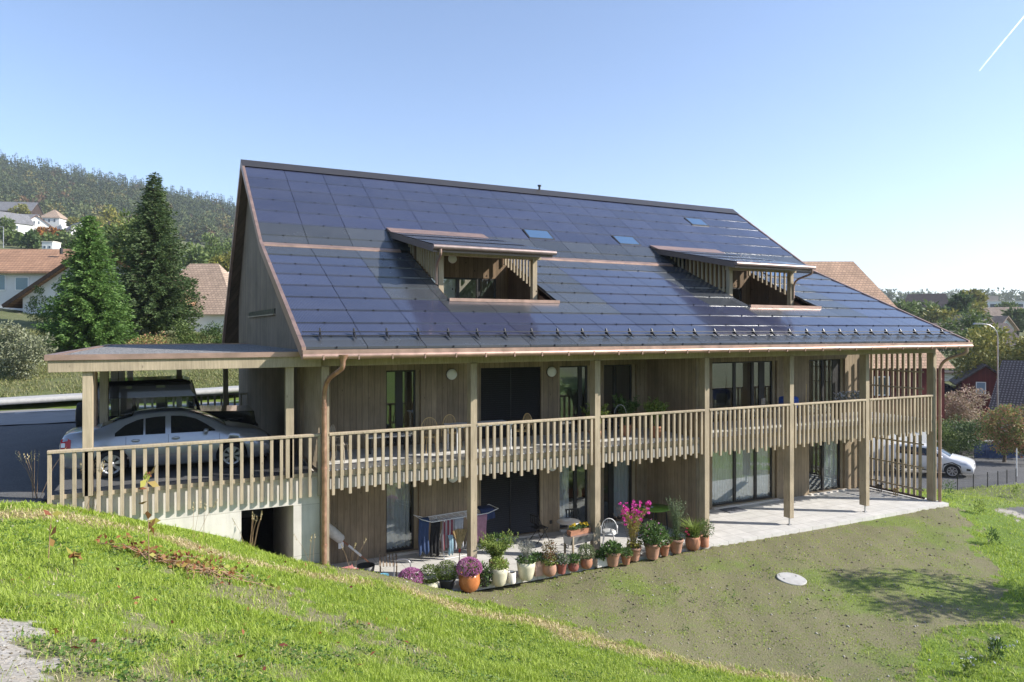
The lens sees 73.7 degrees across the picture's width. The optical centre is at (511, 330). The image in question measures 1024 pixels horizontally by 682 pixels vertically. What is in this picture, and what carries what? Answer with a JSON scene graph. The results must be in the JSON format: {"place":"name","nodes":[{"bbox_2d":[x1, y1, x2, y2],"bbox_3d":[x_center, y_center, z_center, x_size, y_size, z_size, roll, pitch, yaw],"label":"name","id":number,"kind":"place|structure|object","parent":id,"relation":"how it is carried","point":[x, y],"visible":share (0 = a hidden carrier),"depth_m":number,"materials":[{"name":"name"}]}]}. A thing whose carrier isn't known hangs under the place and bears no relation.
{"place":"outdoors","nodes":[
{"label":"outdoors","id":0,"kind":"place"},
{"bbox_2d":[0,402,238,424],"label":"road","id":1,"kind":"structure","parent":0,"point":[28,416],"depth_m":28.32,"materials":[{"name":"asphalt"}]},
{"bbox_2d":[0,386,238,404],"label":"pavement","id":2,"kind":"structure","parent":0,"point":[61,397],"depth_m":31.19,"materials":[{"name":"concrete"}]},
{"bbox_2d":[0,183,1023,681],"bbox_3d":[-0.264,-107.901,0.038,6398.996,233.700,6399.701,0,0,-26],"label":"ground","id":3,"kind":"structure","parent":0,"point":[42,439],"depth_m":15.91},
{"bbox_2d":[0,215,16,233],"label":"village tree","id":4,"kind":"object","parent":3,"relation":"on","point":[8,223],"visible":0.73,"depth_m":248.80,"materials":[{"name":"green plant"}]},
{"bbox_2d":[0,229,23,245],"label":"village tree","id":5,"kind":"object","parent":3,"relation":"on","point":[9,234],"visible":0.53,"depth_m":213.82,"materials":[{"name":"green plant"}]},
{"bbox_2d":[0,211,34,233],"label":"village house","id":6,"kind":"structure","parent":3,"relation":"on","point":[24,223],"depth_m":269.66,"materials":[{"name":"paint"}]},
{"bbox_2d":[0,202,43,215],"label":"barn","id":7,"kind":"structure","parent":3,"relation":"on","point":[34,207],"depth_m":349.23,"materials":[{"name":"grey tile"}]},
{"bbox_2d":[0,319,58,378],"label":"garden shrub","id":8,"kind":"object","parent":3,"relation":"on","point":[11,361],"visible":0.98,"depth_m":35.02,"materials":[{"name":"plant"}]},
{"bbox_2d":[20,231,39,248],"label":"village tree","id":9,"kind":"object","parent":3,"relation":"on","point":[30,240],"visible":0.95,"depth_m":188.83,"materials":[{"name":"green plant"}]},
{"bbox_2d":[21,285,48,323],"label":"garden shrub","id":10,"kind":"object","parent":3,"relation":"on","point":[38,292],"visible":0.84,"depth_m":46.78,"materials":[{"name":"green plant"}]},
{"bbox_2d":[0,248,73,310],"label":"white house","id":11,"kind":"structure","parent":3,"relation":"on","point":[21,270],"depth_m":58.48,"materials":[{"name":"orange tile"}]},
{"bbox_2d":[41,210,68,229],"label":"village house","id":12,"kind":"structure","parent":3,"relation":"on","point":[55,218],"depth_m":320.54,"materials":[{"name":"paint"}]},
{"bbox_2d":[39,227,76,248],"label":"village tree","id":13,"kind":"object","parent":3,"relation":"on","point":[62,238],"visible":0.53,"depth_m":198.19,"materials":[{"name":"green plant"}]},
{"bbox_2d":[31,215,141,350],"bbox_3d":[-24.724,-2.670,40.057,5.378,8.259,5.569,0,0,-26],"label":"spruce tree","id":14,"kind":"object","parent":3,"relation":"on","point":[94,310],"visible":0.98,"depth_m":39.31,"materials":[{"name":"green plant"}]},
{"bbox_2d":[1,251,194,321],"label":"garage wing","id":15,"kind":"structure","parent":3,"relation":"on","point":[22,297],"depth_m":56.00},
{"bbox_2d":[94,204,126,234],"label":"village tree","id":16,"kind":"object","parent":3,"relation":"on","point":[111,212],"visible":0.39,"depth_m":258.50,"materials":[{"name":"green plant"}]},
{"bbox_2d":[0,151,235,246],"bbox_3d":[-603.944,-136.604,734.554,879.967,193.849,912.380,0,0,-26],"label":"forest","id":17,"kind":"object","parent":3,"relation":"on","point":[208,215],"visible":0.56,"depth_m":587.09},
{"bbox_2d":[0,328,238,397],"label":"bank grass","id":18,"kind":"structure","parent":3,"relation":"on","point":[168,335],"depth_m":36.52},
{"bbox_2d":[103,207,139,279],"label":"garden tree","id":19,"kind":"object","parent":3,"relation":"on","point":[120,238],"visible":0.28,"depth_m":54.81,"materials":[{"name":"green plant"}]},
{"bbox_2d":[138,465,160,564],"bbox_3d":[-5.862,2.982,11.012,0.181,1.653,0.401,0,0,13],"label":"weed stalk","id":20,"kind":"object","parent":3,"relation":"on","point":[146,477],"visible":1,"depth_m":11.01,"materials":[{"name":"yellow plant"}]},
{"bbox_2d":[125,331,173,343],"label":"garden shrub","id":21,"kind":"object","parent":3,"relation":"on","point":[158,340],"visible":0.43,"depth_m":40.82,"materials":[{"name":"green plant"}]},
{"bbox_2d":[109,172,207,335],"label":"spruce tree","id":22,"kind":"object","parent":3,"relation":"on","point":[160,297],"visible":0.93,"depth_m":45.33,"materials":[{"name":"green plant"}]},
{"bbox_2d":[44,343,321,562],"bbox_3d":[-9.515,3.752,20.305,5.420,6.555,12.350,0,0,-26],"label":"carport","id":23,"kind":"object","parent":3,"relation":"on","point":[282,480],"visible":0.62,"depth_m":15.29,"materials":[{"name":"wood"}]},
{"bbox_2d":[59,407,269,477],"bbox_3d":[-8.488,2.654,17.021,4.580,1.462,2.034,0,0,-27],"label":"parked car","id":24,"kind":"object","parent":23,"relation":"on","point":[163,425],"visible":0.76,"depth_m":16.31,"materials":[{"name":"silver metal"}]},
{"bbox_2d":[75,375,257,426],"bbox_3d":[-9.782,2.355,19.540,4.582,2.060,2.160,0,0,-26],"label":"off road car","id":25,"kind":"object","parent":23,"relation":"on","point":[128,391],"visible":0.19,"depth_m":18.81,"materials":[{"name":"black paint"}]},
{"bbox_2d":[168,318,204,343],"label":"garden shrub","id":26,"kind":"object","parent":3,"relation":"on","point":[186,337],"visible":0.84,"depth_m":41.73,"materials":[{"name":"green plant"}]},
{"bbox_2d":[94,532,279,589],"bbox_3d":[-5.540,3.935,11.645,2.837,1.133,1.340,0,0,15],"label":"bramble heap","id":27,"kind":"object","parent":3,"relation":"on","point":[186,563],"visible":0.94,"depth_m":11.48,"materials":[{"name":"plant"}]},
{"bbox_2d":[177,242,212,265],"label":"village tree","id":28,"kind":"object","parent":3,"relation":"on","point":[199,256],"visible":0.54,"depth_m":158.37,"materials":[{"name":"green plant"}]},
{"bbox_2d":[174,264,228,332],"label":"white house","id":29,"kind":"structure","parent":3,"relation":"on","point":[212,282],"depth_m":59.54,"materials":[{"name":"beige tile"}]},
{"bbox_2d":[184,243,227,256],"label":"village tree","id":30,"kind":"object","parent":3,"relation":"on","point":[214,251],"visible":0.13,"depth_m":168.26,"materials":[{"name":"green plant"}]},
{"bbox_2d":[197,321,223,343],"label":"garden shrub","id":31,"kind":"object","parent":3,"relation":"on","point":[214,331],"visible":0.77,"depth_m":42.79,"materials":[{"name":"green plant"}]},
{"bbox_2d":[200,232,231,250],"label":"village tree","id":32,"kind":"object","parent":3,"relation":"on","point":[227,245],"visible":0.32,"depth_m":208.91,"materials":[{"name":"green plant"}]},
{"bbox_2d":[208,251,230,271],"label":"village tree","id":33,"kind":"object","parent":3,"relation":"on","point":[223,260],"visible":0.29,"depth_m":147.11,"materials":[{"name":"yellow plant"}]},
{"bbox_2d":[11,510,429,670],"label":"fallen leaves","id":34,"kind":"object","parent":3,"relation":"on","point":[137,597],"visible":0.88,"depth_m":8.46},
{"bbox_2d":[398,567,423,583],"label":"chrysanthemum pot","id":35,"kind":"object","parent":3,"relation":"on","point":[408,572],"visible":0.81,"depth_m":16.58,"materials":[{"name":"plant"}]},
{"bbox_2d":[456,556,481,592],"bbox_3d":[-1.065,6.037,16.980,0.671,0.826,0.669,0,0,38],"label":"chrysanthemum pot","id":36,"kind":"object","parent":3,"relation":"on","point":[469,580],"visible":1,"depth_m":16.80,"materials":[{"name":"orange ceramic"}]},
{"bbox_2d":[489,555,509,586],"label":"herb pot","id":37,"kind":"object","parent":3,"relation":"on","point":[499,570],"visible":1,"depth_m":17.19,"materials":[{"name":"beige ceramic"}]},
{"bbox_2d":[0,500,1020,681],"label":"pebbles","id":38,"kind":"object","parent":3,"relation":"on","point":[3,645],"visible":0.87,"depth_m":14.91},
{"bbox_2d":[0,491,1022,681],"bbox_3d":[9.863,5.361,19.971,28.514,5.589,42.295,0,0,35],"label":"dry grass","id":39,"kind":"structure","parent":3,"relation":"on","point":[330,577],"depth_m":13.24,"materials":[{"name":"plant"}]},
{"bbox_2d":[0,483,1023,681],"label":"grass","id":40,"kind":"structure","parent":3,"relation":"on","point":[12,597],"depth_m":11.19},
{"bbox_2d":[0,519,1023,681],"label":"clover","id":41,"kind":"object","parent":3,"relation":"on","point":[127,641],"visible":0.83,"depth_m":8.54,"materials":[{"name":"green plant"}]},
{"bbox_2d":[554,552,570,573],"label":"succulent pot","id":42,"kind":"object","parent":3,"relation":"on","point":[562,560],"visible":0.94,"depth_m":18.09,"materials":[{"name":"red ceramic"}]},
{"bbox_2d":[222,159,972,569],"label":"timber house","id":43,"kind":"structure","parent":3,"relation":"on","point":[398,303],"depth_m":22.38,"materials":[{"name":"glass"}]},
{"bbox_2d":[386,481,418,556],"bbox_3d":[-3.196,5.280,19.815,1.020,2.300,0.475,0,0,-26],"label":"window","id":44,"kind":"structure","parent":43,"relation":"in","point":[397,500],"depth_m":19.99,"materials":[{"name":"clear glass"}]},
{"bbox_2d":[386,370,419,446],"bbox_3d":[-3.151,2.240,19.778,1.070,2.220,0.370,0,0,-26],"label":"window","id":45,"kind":"structure","parent":43,"relation":"in","point":[398,373],"depth_m":19.87,"materials":[{"name":"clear glass"}]},
{"bbox_2d":[444,420,512,453],"bbox_3d":[-0.907,2.938,19.016,1.800,0.730,0.840,0,0,-26],"label":"balcony table","id":46,"kind":"object","parent":43,"relation":"on","point":[464,427],"visible":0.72,"depth_m":18.98,"materials":[{"name":"white paint"}]},
{"bbox_2d":[559,464,589,531],"bbox_3d":[2.051,5.280,22.323,1.290,2.300,0.475,0,0,-26],"label":"window","id":47,"kind":"structure","parent":43,"relation":"in","point":[564,475],"depth_m":22.41,"materials":[{"name":"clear glass"}]},
{"bbox_2d":[560,365,589,433],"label":"window","id":48,"kind":"structure","parent":43,"relation":"in","point":[579,368],"depth_m":22.49,"materials":[{"name":"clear glass"}]},
{"bbox_2d":[604,364,637,430],"bbox_3d":[3.634,2.240,23.022,1.390,2.220,0.370,0,0,-26],"label":"window","id":49,"kind":"structure","parent":43,"relation":"in","point":[631,366],"depth_m":23.12,"materials":[{"name":"black glass"}]},
{"bbox_2d":[603,460,638,525],"bbox_3d":[3.611,5.280,23.069,1.390,2.300,0.475,0,0,-26],"label":"window","id":50,"kind":"structure","parent":43,"relation":"in","point":[617,475],"depth_m":23.32,"materials":[{"name":"clear glass"}]},
{"bbox_2d":[612,393,640,435],"bbox_3d":[3.568,2.626,21.515,0.934,1.354,1.027,0,0,25],"label":"balcony shrub","id":51,"kind":"object","parent":43,"relation":"on","point":[632,407],"visible":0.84,"depth_m":21.42,"materials":[{"name":"green plant"}]},
{"bbox_2d":[642,396,669,437],"bbox_3d":[4.448,2.657,21.210,0.878,1.292,0.863,0,0,20],"label":"balcony shrub","id":52,"kind":"object","parent":43,"relation":"on","point":[652,407],"visible":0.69,"depth_m":21.09,"materials":[{"name":"green plant"}]},
{"bbox_2d":[712,361,774,422],"bbox_3d":[8.664,2.240,25.426,3.240,2.220,0.370,0,0,-26],"label":"window","id":53,"kind":"structure","parent":43,"relation":"in","point":[761,364],"depth_m":25.89,"materials":[{"name":"black glass"}]},
{"bbox_2d":[712,446,779,509],"bbox_3d":[8.641,5.280,25.474,3.240,2.300,0.475,0,0,-26],"label":"window","id":54,"kind":"structure","parent":43,"relation":"in","point":[735,476],"depth_m":25.69,"materials":[{"name":"clear glass"}]},
{"bbox_2d":[809,359,842,414],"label":"window","id":55,"kind":"structure","parent":43,"relation":"in","point":[836,364],"depth_m":27.63,"materials":[{"name":"black glass"}]},
{"bbox_2d":[809,439,847,495],"bbox_3d":[12.543,5.280,27.339,2.090,2.300,0.475,0,0,-26],"label":"window","id":56,"kind":"structure","parent":43,"relation":"in","point":[828,453],"depth_m":27.73,"materials":[{"name":"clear glass"}]},
{"bbox_2d":[833,390,858,418],"bbox_3d":[12.906,2.786,26.054,1.574,1.034,0.507,0,0,-26],"label":"flower table","id":57,"kind":"object","parent":43,"relation":"on","point":[845,396],"visible":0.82,"depth_m":25.87,"materials":[{"name":"black metal"}]},
{"bbox_2d":[599,539,623,566],"bbox_3d":[2.750,6.097,18.799,0.717,0.706,0.671,0,0,-16],"label":"broad leaf pot","id":58,"kind":"object","parent":3,"relation":"on","point":[613,551],"visible":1,"depth_m":18.67,"materials":[{"name":"ceramic"}]},
{"bbox_2d":[637,519,667,559],"bbox_3d":[4.006,5.899,19.396,0.894,1.102,0.926,0,0,37],"label":"dahlia pot","id":59,"kind":"object","parent":3,"relation":"on","point":[652,543],"visible":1,"depth_m":19.25,"materials":[{"name":"ceramic"}]},
{"bbox_2d":[776,572,806,585],"bbox_3d":[7.302,6.511,17.842,0.740,0.112,0.740,0,5,-27],"label":"manhole cover","id":60,"kind":"object","parent":3,"relation":"on","point":[792,578],"visible":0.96,"depth_m":17.79,"materials":[{"name":"stone"}]},
{"bbox_2d":[803,261,954,432],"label":"tiled house","id":61,"kind":"structure","parent":3,"relation":"on","point":[852,274],"depth_m":52.25,"materials":[{"name":"orange tile"}]},
{"bbox_2d":[869,431,926,471],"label":"white garage","id":62,"kind":"structure","parent":3,"relation":"on","point":[924,437],"depth_m":40.98,"materials":[{"name":"concrete"}]},
{"bbox_2d":[893,298,922,317],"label":"village tree","id":63,"kind":"object","parent":3,"relation":"on","point":[912,309],"visible":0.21,"depth_m":148.10,"materials":[{"name":"green plant"}]},
{"bbox_2d":[905,293,948,306],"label":"villa","id":64,"kind":"object","parent":3,"relation":"on","point":[941,298],"visible":0.02,"depth_m":188.93,"materials":[{"name":"tile"}]},
{"bbox_2d":[883,442,975,477],"bbox_3d":[24.048,7.355,39.457,4.480,1.639,2.000,0,0,37],"label":"parked car","id":65,"kind":"object","parent":3,"relation":"on","point":[954,465],"visible":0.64,"depth_m":38.47,"materials":[{"name":"white paint"}]},
{"bbox_2d":[920,306,962,322],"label":"village tree","id":66,"kind":"object","parent":3,"relation":"on","point":[944,314],"visible":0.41,"depth_m":139.60,"materials":[{"name":"green plant"}]},
{"bbox_2d":[879,287,1023,302],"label":"woods","id":67,"kind":"object","parent":3,"relation":"on","point":[1007,296],"visible":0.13,"depth_m":653.89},
{"bbox_2d":[937,421,969,452],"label":"hedge bush","id":68,"kind":"object","parent":3,"relation":"on","point":[950,441],"visible":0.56,"depth_m":44.40,"materials":[{"name":"green plant"}]},
{"bbox_2d":[944,290,977,314],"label":"village tree","id":69,"kind":"object","parent":3,"relation":"on","point":[960,301],"visible":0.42,"depth_m":148.34,"materials":[{"name":"green plant"}]},
{"bbox_2d":[937,414,989,457],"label":"hedge bush","id":70,"kind":"object","parent":3,"relation":"on","point":[968,426],"visible":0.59,"depth_m":45.41,"materials":[{"name":"green plant"}]},
{"bbox_2d":[936,307,998,358],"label":"garden tree","id":71,"kind":"object","parent":3,"relation":"on","point":[946,325],"visible":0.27,"depth_m":91.32,"materials":[{"name":"green plant"}]},
{"bbox_2d":[945,383,990,427],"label":"plume shrub","id":72,"kind":"object","parent":3,"relation":"on","point":[958,406],"visible":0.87,"depth_m":53.66,"materials":[{"name":"beige plant"}]},
{"bbox_2d":[949,363,996,416],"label":"house","id":73,"kind":"structure","parent":3,"relation":"on","point":[983,376],"depth_m":69.78,"materials":[{"name":"wood"}]},
{"bbox_2d":[951,651,995,676],"bbox_3d":[8.748,6.377,13.053,0.767,0.494,0.422,0,0,-1],"label":"weed clump","id":74,"kind":"object","parent":3,"relation":"on","point":[969,663],"visible":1,"depth_m":13.03,"materials":[{"name":"green plant"}]},
{"bbox_2d":[962,289,988,314],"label":"village tree","id":75,"kind":"object","parent":3,"relation":"on","point":[976,305],"visible":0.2,"depth_m":157.76,"materials":[{"name":"green plant"}]},
{"bbox_2d":[942,469,1014,489],"bbox_3d":[23.696,7.351,33.682,7.007,1.378,1.337,0,0,-28],"label":"fence","id":76,"kind":"object","parent":3,"relation":"on","point":[986,480],"visible":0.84,"depth_m":32.47,"materials":[{"name":"black metal"}]},
{"bbox_2d":[945,322,1023,387],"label":"garden tree","id":77,"kind":"object","parent":3,"relation":"on","point":[985,339],"visible":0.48,"depth_m":71.69,"materials":[{"name":"green plant"}]},
{"bbox_2d":[974,403,1023,461],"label":"garden tree","id":78,"kind":"object","parent":3,"relation":"on","point":[996,416],"visible":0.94,"depth_m":42.82,"materials":[{"name":"green plant"}]},
{"bbox_2d":[974,444,1023,457],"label":"board fence","id":79,"kind":"object","parent":3,"relation":"on","point":[988,452],"visible":0.43,"depth_m":45.48,"materials":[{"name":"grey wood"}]},
{"bbox_2d":[985,636,1017,660],"bbox_3d":[9.862,6.414,13.747,0.376,0.526,0.573,0,0,-71],"label":"weed clump","id":80,"kind":"object","parent":3,"relation":"on","point":[996,644],"visible":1,"depth_m":13.76,"materials":[{"name":"green plant"}]},
{"bbox_2d":[986,360,1023,434],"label":"white house","id":81,"kind":"structure","parent":3,"relation":"on","point":[1011,381],"depth_m":61.10,"materials":[{"name":"tile"}]},
{"bbox_2d":[991,316,1019,330],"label":"village house","id":82,"kind":"structure","parent":3,"relation":"on","point":[1007,320],"depth_m":142.62,"materials":[{"name":"beige tile"}]},
{"bbox_2d":[998,404,1023,457],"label":"garden tree","id":83,"kind":"object","parent":3,"relation":"on","point":[1014,435],"visible":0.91,"depth_m":41.81,"materials":[{"name":"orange plant"}]},
{"bbox_2d":[1000,306,1023,335],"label":"village tree","id":84,"kind":"object","parent":3,"relation":"on","point":[1016,316],"visible":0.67,"depth_m":159.42,"materials":[{"name":"green plant"}]},
{"bbox_2d":[0,0,1023,299],"label":"sky","id":85,"kind":"structure","parent":0,"point":[885,137],"materials":[{"name":"blue"}]},
{"bbox_2d":[330,487,948,590],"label":"patio","id":86,"kind":"structure","parent":0,"point":[754,522],"depth_m":22.69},
{"bbox_2d":[329,523,368,561],"bbox_3d":[-4.625,5.690,18.564,1.608,1.450,0.299,0,0,-6],"label":"lounge chair","id":87,"kind":"object","parent":86,"relation":"on","point":[336,535],"visible":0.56,"depth_m":18.49,"materials":[{"name":"grey fabric"}]},
{"bbox_2d":[417,563,440,587],"bbox_3d":[-2.026,6.087,16.843,0.596,0.686,0.620,0,0,10],"label":"potted plant","id":88,"kind":"object","parent":86,"relation":"on","point":[432,582],"visible":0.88,"depth_m":16.75,"materials":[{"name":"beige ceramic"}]},
{"bbox_2d":[435,560,457,589],"bbox_3d":[-1.616,6.057,16.975,0.658,0.746,0.644,0,0,10],"label":"potted plant","id":89,"kind":"object","parent":86,"relation":"on","point":[446,581],"visible":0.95,"depth_m":16.86,"materials":[{"name":"plant"}]},
{"bbox_2d":[414,504,498,559],"bbox_3d":[-1.593,5.803,19.695,2.466,1.229,0.620,0,0,-32],"label":"clothes airer","id":90,"kind":"object","parent":86,"relation":"on","point":[447,515],"visible":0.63,"depth_m":19.54,"materials":[{"name":"white paint"}]},
{"bbox_2d":[418,517,429,555],"bbox_3d":[-2.464,5.714,18.981,0.339,1.008,0.221,0,0,-26],"label":"blue shirt","id":91,"kind":"object","parent":90,"relation":"hanging from","point":[423,537],"visible":1,"depth_m":18.90,"materials":[{"name":"fabric"}]},
{"bbox_2d":[430,519,440,556],"bbox_3d":[-2.179,5.814,19.150,0.319,0.987,0.222,0,0,-26],"label":"black jacket","id":92,"kind":"object","parent":90,"relation":"hanging from","point":[434,537],"visible":0.99,"depth_m":19.07,"materials":[{"name":"fabric"}]},
{"bbox_2d":[441,517,453,550],"bbox_3d":[-1.846,5.755,19.309,0.380,0.870,0.222,0,0,-26],"label":"striped towel","id":93,"kind":"object","parent":90,"relation":"hanging from","point":[447,527],"visible":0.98,"depth_m":19.23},
{"bbox_2d":[477,513,486,541],"bbox_3d":[-0.919,5.702,19.830,0.380,0.785,0.222,0,0,-26],"label":"pink shirt","id":94,"kind":"object","parent":90,"relation":"hanging from","point":[481,522],"visible":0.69,"depth_m":19.75,"materials":[{"name":"fabric"}]},
{"bbox_2d":[452,529,466,577],"bbox_3d":[-1.359,5.786,17.769,0.411,1.290,0.101,0,0,-26],"label":"besom","id":95,"kind":"object","parent":86,"relation":"on","point":[459,535],"visible":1,"depth_m":17.74,"materials":[{"name":"wicker"}]},
{"bbox_2d":[474,560,493,586],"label":"trailing plant pot","id":96,"kind":"object","parent":86,"relation":"on","point":[485,576],"visible":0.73,"depth_m":17.17,"materials":[{"name":"plant"}]},
{"bbox_2d":[477,529,518,565],"bbox_3d":[-0.355,5.878,18.103,1.128,1.104,1.193,0,0,7],"label":"leafy plant pot","id":97,"kind":"object","parent":86,"relation":"on","point":[493,548],"visible":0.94,"depth_m":18.00,"materials":[{"name":"plant"}]},
{"bbox_2d":[515,538,539,580],"bbox_3d":[0.423,5.923,17.785,0.732,1.053,0.609,0,0,-39],"label":"lavender pot","id":98,"kind":"object","parent":86,"relation":"on","point":[526,562],"visible":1,"depth_m":17.62,"materials":[{"name":"beige ceramic"}]},
{"bbox_2d":[541,540,558,576],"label":"shrub pot","id":99,"kind":"object","parent":86,"relation":"on","point":[549,568],"visible":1,"depth_m":17.91,"materials":[{"name":"ceramic"}]},
{"bbox_2d":[566,552,581,571],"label":"bowl pot","id":100,"kind":"object","parent":86,"relation":"on","point":[573,564],"visible":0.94,"depth_m":18.27,"materials":[{"name":"red ceramic"}]},
{"bbox_2d":[563,532,594,557],"bbox_3d":[1.906,6.060,19.227,0.900,0.740,0.405,0,0,-34],"label":"zinc trough planter","id":101,"kind":"object","parent":86,"relation":"on","point":[578,539],"visible":0.61,"depth_m":19.07,"materials":[{"name":"metal"}]},
{"bbox_2d":[567,522,590,536],"bbox_3d":[1.900,5.540,19.213,0.756,0.330,0.275,0,0,-34],"label":"flower box","id":102,"kind":"object","parent":101,"relation":"on","point":[574,530],"visible":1,"depth_m":19.14,"materials":[{"name":"ceramic"}]},
{"bbox_2d":[577,542,594,568],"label":"round bush pot","id":103,"kind":"object","parent":86,"relation":"on","point":[586,562],"visible":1,"depth_m":18.48,"materials":[{"name":"ceramic"}]},
{"bbox_2d":[592,549,607,567],"bbox_3d":[2.439,6.217,18.783,0.456,0.466,0.499,0,0,-26],"label":"white planter","id":104,"kind":"object","parent":86,"relation":"on","point":[599,559],"visible":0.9,"depth_m":18.69,"materials":[{"name":"ceramic"}]},
{"bbox_2d":[614,499,650,560],"bbox_3d":[3.412,5.600,19.232,1.026,1.700,1.067,0,0,-7],"label":"cosmos pot","id":105,"kind":"object","parent":86,"relation":"on","point":[634,546],"visible":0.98,"depth_m":19.19,"materials":[{"name":"ceramic"}]},
{"bbox_2d":[638,503,669,529],"bbox_3d":[4.607,6.060,22.041,1.067,0.744,0.986,0,0,-30],"label":"green table","id":106,"kind":"object","parent":86,"relation":"on","point":[656,508],"visible":0.77,"depth_m":21.94,"materials":[{"name":"metal"}]},
{"bbox_2d":[666,497,689,553],"bbox_3d":[4.802,5.636,19.901,0.707,1.627,0.565,0,0,39],"label":"asparagus fern pot","id":107,"kind":"object","parent":86,"relation":"on","point":[676,543],"visible":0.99,"depth_m":19.86,"materials":[{"name":"ceramic"}]},
{"bbox_2d":[678,517,712,551],"bbox_3d":[5.335,5.968,20.188,1.311,0.964,1.349,0,0,-42],"label":"grass lily pot","id":108,"kind":"object","parent":86,"relation":"on","point":[692,541],"depth_m":20.03,"materials":[{"name":"ceramic"}]},
{"bbox_2d":[696,518,714,547],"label":"last herb pot","id":109,"kind":"object","parent":86,"relation":"on","point":[704,540],"visible":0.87,"depth_m":20.33,"materials":[{"name":"ceramic"}]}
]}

